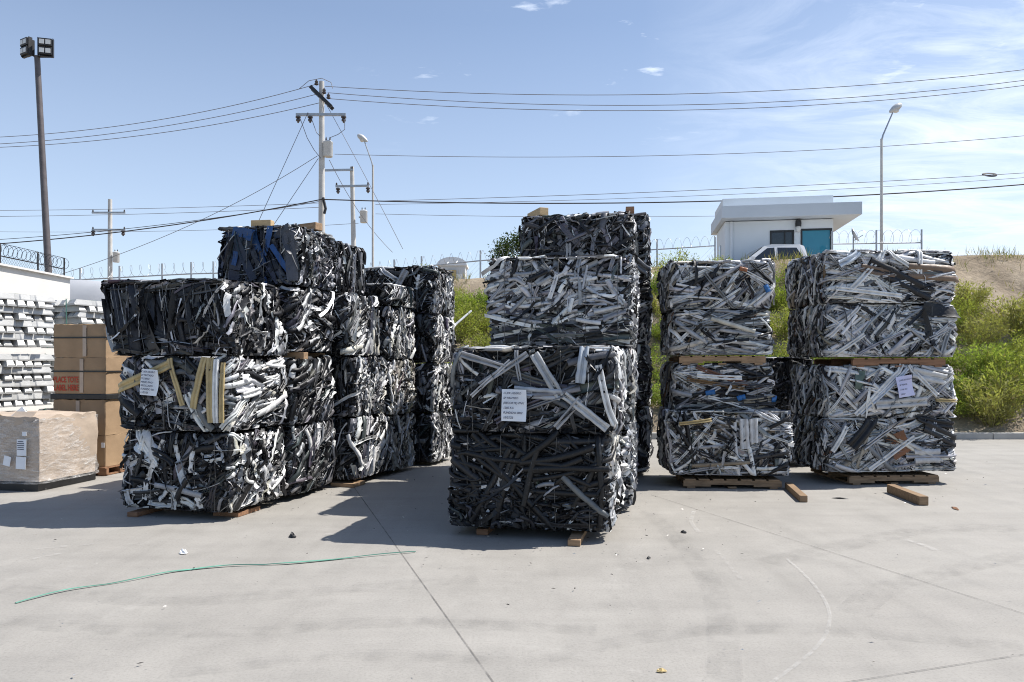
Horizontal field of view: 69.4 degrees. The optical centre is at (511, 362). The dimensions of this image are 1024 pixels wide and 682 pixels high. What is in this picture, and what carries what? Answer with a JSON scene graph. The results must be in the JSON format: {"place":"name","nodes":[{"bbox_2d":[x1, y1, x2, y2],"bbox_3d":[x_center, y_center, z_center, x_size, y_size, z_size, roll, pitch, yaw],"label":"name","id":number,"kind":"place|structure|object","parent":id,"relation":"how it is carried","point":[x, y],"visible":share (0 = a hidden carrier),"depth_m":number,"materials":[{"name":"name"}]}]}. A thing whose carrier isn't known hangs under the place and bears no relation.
{"place":"outdoors","nodes":[
{"label":"outdoors","id":0,"kind":"place"},
{"bbox_2d":[0,439,1023,681],"bbox_3d":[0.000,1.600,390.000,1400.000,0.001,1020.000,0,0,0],"label":"ground","id":1,"kind":"structure","parent":0,"point":[695,611],"depth_m":5.28,"materials":[{"name":"concrete"}]},
{"bbox_2d":[0,263,73,410],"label":"boundary wall","id":2,"kind":"structure","parent":1,"relation":"on","point":[19,280],"depth_m":15.82,"materials":[{"name":"paint"}]},
{"bbox_2d":[0,243,68,274],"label":"wire","id":3,"kind":"object","parent":2,"relation":"on","point":[37,261],"visible":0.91,"depth_m":16.12,"materials":[{"name":"black metal"}]},
{"bbox_2d":[20,36,53,272],"bbox_3d":[-12.752,-3.568,19.982,1.066,10.347,0.342,0,0,0],"label":"floodlight mast","id":4,"kind":"object","parent":1,"relation":"on","point":[45,47],"visible":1,"depth_m":19.93,"materials":[{"name":"metal"}]},
{"bbox_2d":[0,407,97,490],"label":"wrapped crate","id":5,"kind":"object","parent":1,"relation":"on","point":[40,450],"visible":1,"depth_m":9.29,"materials":[{"name":"plastic"}]},
{"bbox_2d":[93,464,124,475],"bbox_3d":[-6.100,1.537,10.780,0.920,0.114,0.621,0,0,10],"label":"wooden pallet","id":6,"kind":"object","parent":1,"relation":"on","point":[104,471],"visible":0.2,"depth_m":10.46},
{"bbox_2d":[95,433,128,466],"bbox_3d":[-6.100,1.250,10.777,0.875,0.450,0.600,0,0,10],"label":"cardboard carton","id":7,"kind":"object","parent":6,"relation":"on","point":[110,449],"visible":0.36,"depth_m":10.51,"materials":[{"name":"cardboard"}]},
{"bbox_2d":[53,399,130,434],"bbox_3d":[-6.101,0.777,10.775,0.869,0.509,0.592,0,0,10],"label":"cardboard carton","id":8,"kind":"object","parent":7,"relation":"on","point":[108,417],"visible":0.48,"depth_m":10.51,"materials":[{"name":"cardboard"}]},
{"bbox_2d":[50,393,118,399],"bbox_3d":[-6.100,0.487,10.780,0.900,0.075,0.600,0,0,10],"label":"black tray","id":9,"kind":"object","parent":8,"relation":"on","point":[88,396],"visible":0.62,"depth_m":10.49,"materials":[{"name":"plastic"}]},
{"bbox_2d":[51,357,125,393],"bbox_3d":[-6.094,0.186,10.780,0.882,0.518,0.606,0,0,10],"label":"cardboard carton","id":10,"kind":"object","parent":9,"relation":"on","point":[88,375],"visible":0.87,"depth_m":10.50,"materials":[{"name":"brown cardboard"}]},
{"bbox_2d":[51,324,131,357],"bbox_3d":[-6.096,-0.307,10.780,0.882,0.476,0.606,0,0,10],"label":"cardboard carton","id":11,"kind":"object","parent":10,"relation":"on","point":[79,340],"visible":0.66,"depth_m":10.49,"materials":[{"name":"brown cardboard"}]},
{"bbox_2d":[70,280,214,358],"bbox_3d":[-9.700,-0.235,19.407,6.254,3.670,5.230,0,0,0],"label":"storage tank","id":12,"kind":"object","parent":1,"relation":"on","point":[85,289],"visible":0.08,"depth_m":17.62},
{"bbox_2d":[15,551,415,602],"bbox_3d":[-2.127,1.587,5.704,2.813,0.016,0.337,0,0,-28],"label":"plastic strap","id":13,"kind":"object","parent":1,"relation":"on","point":[208,567],"visible":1,"depth_m":5.73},
{"bbox_2d":[213,505,259,516],"bbox_3d":[-2.920,1.575,7.860,0.300,0.046,0.400,0,0,14],"label":"timber block","id":14,"kind":"object","parent":1,"relation":"on","point":[245,510],"depth_m":7.70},
{"bbox_2d":[117,424,287,512],"bbox_3d":[-3.325,1.099,8.059,1.480,0.837,1.157,0,0,14],"label":"scrap bale","id":15,"kind":"object","parent":14,"relation":"on","point":[229,472],"visible":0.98,"depth_m":7.60,"materials":[{"name":"metal"}]},
{"bbox_2d":[118,355,288,431],"bbox_3d":[-3.339,0.305,8.036,1.437,0.797,1.210,0,0,14],"label":"scrap bale","id":16,"kind":"object","parent":15,"relation":"on","point":[223,393],"visible":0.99,"depth_m":7.59,"materials":[{"name":"metal"}]},
{"bbox_2d":[100,278,288,355],"bbox_3d":[-3.447,-0.473,8.106,1.688,0.807,1.182,0,0,14],"label":"scrap bale","id":17,"kind":"object","parent":16,"relation":"on","point":[193,317],"visible":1,"depth_m":7.64,"materials":[{"name":"metal"}]},
{"bbox_2d":[265,418,337,495],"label":"scrap bale","id":18,"kind":"object","parent":1,"relation":"on","point":[311,453],"visible":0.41,"depth_m":8.79,"materials":[{"name":"metal"}]},
{"bbox_2d":[210,355,336,424],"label":"scrap bale","id":19,"kind":"object","parent":18,"relation":"on","point":[310,388],"visible":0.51,"depth_m":8.79,"materials":[{"name":"metal"}]},
{"bbox_2d":[308,353,324,357],"bbox_3d":[-2.856,-0.076,9.433,1.000,0.082,0.100,0,0,15],"label":"timber block","id":20,"kind":"object","parent":19,"relation":"on","point":[313,355],"depth_m":9.28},
{"bbox_2d":[278,285,335,352],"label":"scrap bale","id":21,"kind":"object","parent":20,"relation":"on","point":[308,319],"visible":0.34,"depth_m":8.75,"materials":[{"name":"metal"}]},
{"bbox_2d":[217,222,336,290],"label":"scrap bale","id":22,"kind":"object","parent":21,"relation":"on","point":[295,255],"visible":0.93,"depth_m":8.64,"materials":[{"name":"metal"}]},
{"bbox_2d":[331,479,364,487],"bbox_3d":[-2.130,1.574,9.620,0.340,0.048,0.300,0,0,18],"label":"timber block","id":23,"kind":"object","parent":1,"relation":"on","point":[348,483],"depth_m":9.54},
{"bbox_2d":[317,413,388,479],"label":"scrap bale","id":24,"kind":"object","parent":23,"relation":"on","point":[361,444],"visible":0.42,"depth_m":9.62,"materials":[{"name":"metal"}]},
{"bbox_2d":[329,354,388,416],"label":"scrap bale","id":25,"kind":"object","parent":24,"relation":"on","point":[360,384],"visible":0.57,"depth_m":9.61,"materials":[{"name":"metal"}]},
{"bbox_2d":[325,292,379,355],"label":"scrap bale","id":26,"kind":"object","parent":25,"relation":"on","point":[356,329],"visible":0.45,"depth_m":9.64,"materials":[{"name":"metal"}]},
{"bbox_2d":[327,240,366,296],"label":"scrap bale","id":27,"kind":"object","parent":26,"relation":"on","point":[350,272],"visible":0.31,"depth_m":9.88,"materials":[{"name":"metal"}]},
{"bbox_2d":[385,412,416,471],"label":"scrap bale","id":28,"kind":"object","parent":1,"relation":"on","point":[402,441],"visible":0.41,"depth_m":10.68,"materials":[{"name":"metal"}]},
{"bbox_2d":[372,359,418,414],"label":"scrap bale","id":29,"kind":"object","parent":28,"relation":"on","point":[400,397],"visible":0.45,"depth_m":10.65,"materials":[{"name":"metal"}]},
{"bbox_2d":[335,305,415,358],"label":"scrap bale","id":30,"kind":"object","parent":29,"relation":"on","point":[396,334],"visible":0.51,"depth_m":10.56,"materials":[{"name":"metal"}]},
{"bbox_2d":[359,282,415,308],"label":"scrap bale","id":31,"kind":"object","parent":30,"relation":"on","point":[392,295],"visible":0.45,"depth_m":10.47,"materials":[{"name":"metal"}]},
{"bbox_2d":[404,410,454,461],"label":"scrap bale","id":32,"kind":"object","parent":1,"relation":"on","point":[435,434],"visible":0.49,"depth_m":11.48,"materials":[{"name":"metal"}]},
{"bbox_2d":[413,362,452,411],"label":"scrap bale","id":33,"kind":"object","parent":32,"relation":"on","point":[431,381],"visible":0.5,"depth_m":11.45,"materials":[{"name":"metal"}]},
{"bbox_2d":[386,313,456,361],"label":"scrap bale","id":34,"kind":"object","parent":33,"relation":"on","point":[434,337],"visible":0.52,"depth_m":11.46,"materials":[{"name":"metal"}]},
{"bbox_2d":[365,265,454,315],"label":"scrap bale","id":35,"kind":"object","parent":34,"relation":"on","point":[433,291],"visible":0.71,"depth_m":11.51,"materials":[{"name":"metal"}]},
{"bbox_2d":[568,531,586,545],"bbox_3d":[0.600,1.571,6.720,0.110,0.055,0.600,0,0,12],"label":"timber block","id":36,"kind":"object","parent":1,"relation":"on","point":[576,538],"depth_m":6.51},
{"bbox_2d":[447,428,630,531],"bbox_3d":[0.284,1.060,7.208,1.687,0.907,1.289,0,0,12],"label":"scrap bale","id":37,"kind":"object","parent":36,"relation":"on","point":[555,480],"visible":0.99,"depth_m":6.68,"materials":[{"name":"metal"}]},
{"bbox_2d":[446,345,628,434],"bbox_3d":[0.280,0.242,7.213,1.675,0.807,1.275,0,0,12],"label":"scrap bale","id":38,"kind":"object","parent":37,"relation":"on","point":[571,389],"visible":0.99,"depth_m":6.67,"materials":[{"name":"metal"}]},
{"bbox_2d":[621,421,638,506],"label":"scrap bale","id":39,"kind":"object","parent":1,"relation":"on","point":[630,439],"visible":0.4,"depth_m":7.88,"materials":[{"name":"metal"}]},
{"bbox_2d":[538,346,638,424],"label":"scrap bale","id":40,"kind":"object","parent":39,"relation":"on","point":[632,387],"visible":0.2,"depth_m":7.90,"materials":[{"name":"metal"}]},
{"bbox_2d":[481,253,640,347],"bbox_3d":[0.601,-0.668,8.500,1.746,0.997,1.190,0,0,11],"label":"scrap bale","id":41,"kind":"object","parent":40,"relation":"on","point":[577,300],"visible":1,"depth_m":7.99,"materials":[{"name":"metal"}]},
{"bbox_2d":[635,405,654,471],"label":"scrap bale","id":42,"kind":"object","parent":1,"relation":"on","point":[644,420],"visible":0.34,"depth_m":10.38,"materials":[{"name":"metal"}]},
{"bbox_2d":[635,344,653,406],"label":"scrap bale","id":43,"kind":"object","parent":42,"relation":"on","point":[645,368],"visible":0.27,"depth_m":10.38,"materials":[{"name":"metal"}]},
{"bbox_2d":[637,279,653,343],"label":"scrap bale","id":44,"kind":"object","parent":43,"relation":"on","point":[646,299],"visible":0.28,"depth_m":10.38,"materials":[{"name":"metal"}]},
{"bbox_2d":[518,212,653,281],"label":"scrap bale","id":45,"kind":"object","parent":44,"relation":"on","point":[642,221],"visible":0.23,"depth_m":10.38,"materials":[{"name":"metal"}]},
{"bbox_2d":[676,474,781,488],"bbox_3d":[2.822,1.537,9.850,1.220,0.114,1.001,0,0,4],"label":"wooden pallet","id":46,"kind":"object","parent":1,"relation":"on","point":[727,481],"visible":0.54,"depth_m":9.38,"materials":[{"name":"brown wood"}]},
{"bbox_2d":[656,406,794,475],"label":"scrap bale","id":47,"kind":"object","parent":46,"relation":"on","point":[753,442],"visible":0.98,"depth_m":9.36,"materials":[{"name":"metal"}]},
{"bbox_2d":[659,361,776,409],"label":"scrap bale","id":48,"kind":"object","parent":47,"relation":"on","point":[730,386],"visible":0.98,"depth_m":9.57,"materials":[{"name":"metal"}]},
{"bbox_2d":[669,356,765,364],"bbox_3d":[2.757,-0.027,10.063,1.100,0.114,0.981,0,0,4],"label":"wooden pallet","id":49,"kind":"object","parent":48,"relation":"on","point":[754,360],"visible":0.88,"depth_m":9.59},
{"bbox_2d":[659,308,774,355],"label":"scrap bale","id":50,"kind":"object","parent":49,"relation":"on","point":[711,331],"visible":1,"depth_m":9.60,"materials":[{"name":"metal"}]},
{"bbox_2d":[656,258,775,313],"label":"scrap bale","id":51,"kind":"object","parent":50,"relation":"on","point":[729,284],"visible":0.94,"depth_m":9.60,"materials":[{"name":"metal"}]},
{"bbox_2d":[785,482,807,501],"bbox_3d":[3.420,1.560,8.920,0.085,0.075,0.950,0,0,11],"label":"timber block","id":52,"kind":"object","parent":1,"relation":"on","point":[798,494],"depth_m":8.75,"materials":[{"name":"brown wood"}]},
{"bbox_2d":[651,432,1023,438],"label":"kerb","id":53,"kind":"structure","parent":1,"relation":"on","point":[990,435],"depth_m":15.37,"materials":[{"name":"concrete"}]},
{"bbox_2d":[811,468,938,484],"bbox_3d":[4.964,1.537,10.209,1.220,0.114,1.081,0,0,-4],"label":"wooden pallet","id":54,"kind":"object","parent":1,"relation":"on","point":[856,478],"visible":0.49,"depth_m":9.71,"materials":[{"name":"brown wood"}]},
{"bbox_2d":[791,413,956,471],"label":"scrap bale","id":55,"kind":"object","parent":54,"relation":"on","point":[869,444],"visible":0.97,"depth_m":9.66,"materials":[{"name":"metal"}]},
{"bbox_2d":[789,363,957,417],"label":"scrap bale","id":56,"kind":"object","parent":55,"relation":"on","point":[882,391],"visible":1,"depth_m":9.66,"materials":[{"name":"metal"}]},
{"bbox_2d":[814,358,945,366],"bbox_3d":[5.024,0.003,10.198,1.260,0.114,1.081,0,0,-4],"label":"wooden pallet","id":57,"kind":"object","parent":56,"relation":"on","point":[862,362],"visible":0.9,"depth_m":9.69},
{"bbox_2d":[786,302,960,357],"bbox_3d":[4.931,-0.431,10.228,1.925,0.727,1.256,0,0,-4],"label":"scrap bale","id":58,"kind":"object","parent":57,"relation":"on","point":[858,330],"visible":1,"depth_m":9.68,"materials":[{"name":"metal"}]},
{"bbox_2d":[785,249,958,308],"bbox_3d":[4.903,-1.125,10.212,1.912,0.707,1.254,0,0,-4],"label":"scrap bale","id":59,"kind":"object","parent":58,"relation":"on","point":[911,277],"visible":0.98,"depth_m":9.66,"materials":[{"name":"metal"}]},
{"bbox_2d":[887,484,927,504],"bbox_3d":[4.630,1.548,8.680,0.100,0.100,0.840,0,0,4],"label":"timber block","id":60,"kind":"object","parent":1,"relation":"on","point":[908,495],"depth_m":8.57,"materials":[{"name":"brown wood"}]},
{"bbox_2d":[0,0,1023,280],"label":"sky","id":61,"kind":"structure","parent":0,"point":[114,62],"materials":[{"name":"blue"}]},
{"bbox_2d":[415,255,1023,432],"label":"hillside","id":62,"kind":"structure","parent":0,"point":[981,272],"depth_m":20.62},
{"bbox_2d":[91,199,125,279],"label":"utility pole","id":63,"kind":"object","parent":62,"relation":"on","point":[112,259],"visible":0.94,"depth_m":54.86,"materials":[{"name":"concrete"}]},
{"bbox_2d":[52,261,217,279],"bbox_3d":[-10.242,-1.932,24.000,9.472,3.508,0.391,0,0,0],"label":"chain link fence","id":64,"kind":"object","parent":62,"relation":"on","point":[148,275],"visible":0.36,"depth_m":23.98,"materials":[{"name":"metal"}]},
{"bbox_2d":[296,78,345,232],"bbox_3d":[-8.212,-6.295,31.948,2.184,11.790,0.524,0,0,0],"label":"utility pole","id":65,"kind":"object","parent":62,"relation":"on","point":[325,148],"visible":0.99,"depth_m":31.87,"materials":[{"name":"concrete"}]},
{"bbox_2d":[3,199,321,243],"bbox_3d":[-23.495,-6.027,33.060,30.809,1.959,0.049,0,0,5],"label":"overhead wire","id":66,"kind":"object","parent":65,"relation":"attached to","point":[167,225],"visible":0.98,"depth_m":32.29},
{"bbox_2d":[322,184,1023,203],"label":"overhead wire","id":67,"kind":"object","parent":65,"relation":"attached to","point":[659,202],"visible":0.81,"depth_m":30.91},
{"bbox_2d":[325,69,1023,94],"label":"overhead wire","id":68,"kind":"object","parent":65,"relation":"attached to","point":[685,93],"visible":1,"depth_m":30.55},
{"bbox_2d":[328,80,1023,105],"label":"overhead wire","id":69,"kind":"object","parent":65,"relation":"attached to","point":[682,104],"visible":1,"depth_m":30.60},
{"bbox_2d":[331,85,1023,110],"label":"overhead wire","id":70,"kind":"object","parent":65,"relation":"attached to","point":[679,110],"visible":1,"depth_m":30.71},
{"bbox_2d":[338,135,1023,156],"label":"overhead wire","id":71,"kind":"object","parent":65,"relation":"attached to","point":[698,154],"visible":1,"depth_m":30.50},
{"bbox_2d":[375,177,1023,204],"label":"overhead wire","id":72,"kind":"object","parent":65,"relation":"attached to","point":[724,194],"visible":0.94,"depth_m":34.95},
{"bbox_2d":[386,173,1018,200],"bbox_3d":[13.761,-8.625,34.562,42.111,0.915,0.371,0,0,9],"label":"overhead wire","id":73,"kind":"object","parent":65,"relation":"attached to","point":[708,189],"visible":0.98,"depth_m":35.08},
{"bbox_2d":[325,166,369,245],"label":"utility pole","id":74,"kind":"object","parent":62,"relation":"on","point":[363,212],"visible":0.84,"depth_m":43.87,"materials":[{"name":"concrete"}]},
{"bbox_2d":[357,134,373,266],"bbox_3d":[-6.723,-5.607,34.000,0.792,9.791,0.270,0,0,0],"label":"street lamp","id":75,"kind":"object","parent":62,"relation":"on","point":[362,138],"visible":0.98,"depth_m":33.96,"materials":[{"name":"metal"}]},
{"bbox_2d":[437,257,468,279],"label":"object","id":76,"kind":"object","parent":62,"relation":"on","point":[456,268],"visible":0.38,"depth_m":25.66,"materials":[{"name":"plastic"}]},
{"bbox_2d":[451,297,485,343],"bbox_3d":[-1.528,-1.046,18.864,1.830,1.288,1.634,-7,-3,-41],"label":"weed bush","id":77,"kind":"object","parent":62,"relation":"on","point":[460,329],"visible":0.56,"depth_m":18.83,"materials":[{"name":"green plant"}]},
{"bbox_2d":[454,285,485,319],"bbox_3d":[-1.285,-1.537,20.142,1.610,1.086,1.515,0,0,-42],"label":"weed bush","id":78,"kind":"object","parent":62,"relation":"on","point":[460,302],"visible":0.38,"depth_m":19.81,"materials":[{"name":"green plant"}]},
{"bbox_2d":[458,323,491,347],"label":"weed bush","id":79,"kind":"object","parent":62,"relation":"on","point":[479,339],"visible":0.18,"depth_m":18.27,"materials":[{"name":"green plant"}]},
{"bbox_2d":[460,300,491,336],"bbox_3d":[-0.836,-1.149,19.434,1.480,1.007,1.243,0,0,0],"label":"weed bush","id":80,"kind":"object","parent":62,"relation":"on","point":[482,326],"visible":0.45,"depth_m":19.37,"materials":[{"name":"green plant"}]},
{"bbox_2d":[485,228,521,261],"bbox_3d":[0.685,-4.482,39.983,4.192,6.097,3.636,0,0,-26],"label":"tree","id":81,"kind":"object","parent":62,"relation":"on","point":[511,244],"visible":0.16,"depth_m":39.67,"materials":[{"name":"green plant"}]},
{"bbox_2d":[370,235,715,278],"bbox_3d":[0.539,-2.512,24.600,12.488,3.405,0.351,0,0,0],"label":"chain link fence","id":82,"kind":"object","parent":62,"relation":"on","point":[656,249],"visible":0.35,"depth_m":24.58,"materials":[{"name":"metal"}]},
{"bbox_2d":[740,244,806,259],"bbox_3d":[8.850,-3.067,25.350,5.200,1.735,2.120,0,0,0],"label":"pickup truck","id":83,"kind":"object","parent":62,"relation":"on","point":[760,253],"visible":0.04,"depth_m":24.59,"materials":[{"name":"white paint"}]},
{"bbox_2d":[769,281,789,311],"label":"weed bush","id":84,"kind":"object","parent":62,"relation":"on","point":[778,301],"visible":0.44,"depth_m":19.78,"materials":[{"name":"green plant"}]},
{"bbox_2d":[769,302,794,340],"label":"weed bush","id":85,"kind":"object","parent":62,"relation":"on","point":[783,329],"visible":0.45,"depth_m":18.57,"materials":[{"name":"green plant"}]},
{"bbox_2d":[711,195,861,259],"bbox_3d":[10.011,-4.030,27.553,4.680,3.800,3.550,0,0,9],"label":"guard booth","id":86,"kind":"object","parent":62,"relation":"on","point":[741,228],"visible":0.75,"depth_m":26.33,"materials":[{"name":"paint"}]},
{"bbox_2d":[770,230,793,244],"bbox_3d":[9.633,-3.897,26.418,0.830,1.634,0.070,0,0,9],"label":"window frame","id":87,"kind":"structure","parent":86,"relation":"in","point":[776,236],"depth_m":26.43,"materials":[{"name":"grey metal"}]},
{"bbox_2d":[801,228,831,255],"bbox_3d":[10.784,-3.812,26.235,1.060,1.864,0.070,0,0,9],"label":"window","id":88,"kind":"structure","parent":86,"relation":"in","point":[814,239],"depth_m":26.25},
{"bbox_2d":[829,229,922,250],"bbox_3d":[12.130,-3.200,24.600,3.039,2.442,0.451,0,0,0],"label":"chain link fence","id":89,"kind":"object","parent":62,"relation":"on","point":[876,243],"visible":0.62,"depth_m":24.58,"materials":[{"name":"metal"}]},
{"bbox_2d":[880,103,901,250],"bbox_3d":[14.341,-5.937,28.000,0.845,7.767,0.270,0,0,0],"label":"street lamp","id":90,"kind":"object","parent":62,"relation":"on","point":[895,108],"visible":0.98,"depth_m":27.96,"materials":[{"name":"metal"}]},
{"bbox_2d":[953,386,982,417],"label":"weed bush","id":91,"kind":"object","parent":62,"relation":"on","point":[962,407],"visible":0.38,"depth_m":16.11,"materials":[{"name":"green plant"}]},
{"bbox_2d":[951,288,989,323],"bbox_3d":[11.550,-1.411,19.111,1.213,0.981,1.587,6,-6,-42],"label":"weed bush","id":92,"kind":"object","parent":62,"relation":"on","point":[965,307],"visible":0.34,"depth_m":18.84,"materials":[{"name":"green plant"}]},
{"bbox_2d":[953,278,995,309],"bbox_3d":[12.062,-1.771,19.686,1.593,0.991,1.598,0,0,-42],"label":"weed bush","id":93,"kind":"object","parent":62,"relation":"on","point":[983,292],"visible":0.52,"depth_m":19.32,"materials":[{"name":"green plant"}]},
{"bbox_2d":[943,336,1019,376],"bbox_3d":[10.781,-0.116,17.396,1.811,1.105,1.809,0,0,27],"label":"weed bush","id":94,"kind":"object","parent":62,"relation":"on","point":[980,361],"visible":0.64,"depth_m":17.02,"materials":[{"name":"green plant"}]},
{"bbox_2d":[953,365,1012,396],"bbox_3d":[10.318,0.474,16.881,1.892,0.917,1.707,0,0,3],"label":"weed bush","id":95,"kind":"object","parent":62,"relation":"on","point":[969,375],"visible":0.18,"depth_m":16.58,"materials":[{"name":"green plant"}]},
{"bbox_2d":[955,309,1014,349],"bbox_3d":[11.507,-0.797,18.320,1.468,1.103,1.380,0,0,10],"label":"weed bush","id":96,"kind":"object","parent":62,"relation":"on","point":[982,329],"visible":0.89,"depth_m":18.08,"materials":[{"name":"green plant"}]},
{"bbox_2d":[954,367,1023,427],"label":"weed bush","id":97,"kind":"object","parent":62,"relation":"on","point":[991,402],"visible":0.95,"depth_m":15.79,"materials":[{"name":"green plant"}]},
{"bbox_2d":[961,343,1023,406],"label":"weed bush","id":98,"kind":"object","parent":62,"relation":"on","point":[1017,371],"visible":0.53,"depth_m":16.45,"materials":[{"name":"green plant"}]},
{"bbox_2d":[969,290,1023,337],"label":"weed bush","id":99,"kind":"object","parent":62,"relation":"on","point":[1016,325],"visible":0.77,"depth_m":18.59,"materials":[{"name":"green plant"}]},
{"bbox_2d":[991,328,1023,362],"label":"weed bush","id":100,"kind":"object","parent":62,"relation":"on","point":[1020,343],"visible":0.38,"depth_m":17.78,"materials":[{"name":"green plant"}]},
{"bbox_2d":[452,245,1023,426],"bbox_3d":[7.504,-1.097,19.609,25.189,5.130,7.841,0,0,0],"label":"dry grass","id":101,"kind":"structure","parent":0,"point":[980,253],"depth_m":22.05,"materials":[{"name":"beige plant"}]},
{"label":"scrap bale","id":102,"kind":"object","parent":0,"visible":0},
{"bbox_2d":[520,211,638,267],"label":"scrap bale","id":103,"kind":"object","parent":102,"relation":"on","point":[586,233],"visible":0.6,"depth_m":9.20,"materials":[{"name":"metal"}]},
{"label":"scrap bale","id":104,"kind":"object","parent":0,"visible":0},
{"bbox_2d":[722,356,813,408],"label":"scrap bale","id":105,"kind":"object","parent":104,"relation":"on","point":[782,367],"visible":0.23,"depth_m":11.35,"materials":[{"name":"metal"}]},
{"bbox_3d":[-7.862,1.170,11.455,1.051,0.820,1.073,0,0,24],"label":"ingot bundle","id":106,"kind":"object","parent":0,"visible":0},
{"bbox_2d":[0,353,53,407],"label":"ingot bundle","id":107,"kind":"object","parent":106,"relation":"on","point":[26,383],"visible":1,"depth_m":11.30,"materials":[{"name":"metal"}]},
{"bbox_2d":[0,292,55,347],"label":"ingot bundle","id":108,"kind":"object","parent":107,"relation":"on","point":[26,320],"visible":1,"depth_m":11.29,"materials":[{"name":"metal"}]},
{"bbox_3d":[-7.403,1.170,12.748,1.066,0.820,1.068,0,0,22],"label":"ingot bundle","id":109,"kind":"object","parent":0,"visible":0},
{"bbox_2d":[41,355,54,401],"bbox_3d":[-7.384,0.260,12.760,1.067,0.820,1.065,0,0,22],"label":"ingot bundle","id":110,"kind":"object","parent":109,"relation":"on","point":[51,362],"depth_m":12.42,"materials":[{"name":"metal"}]},
{"bbox_2d":[41,299,104,347],"bbox_3d":[-7.355,-0.650,12.742,1.045,0.820,1.067,0,0,22],"label":"ingot bundle","id":111,"kind":"object","parent":110,"relation":"on","point":[74,311],"visible":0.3,"depth_m":12.31,"materials":[{"name":"metal"}]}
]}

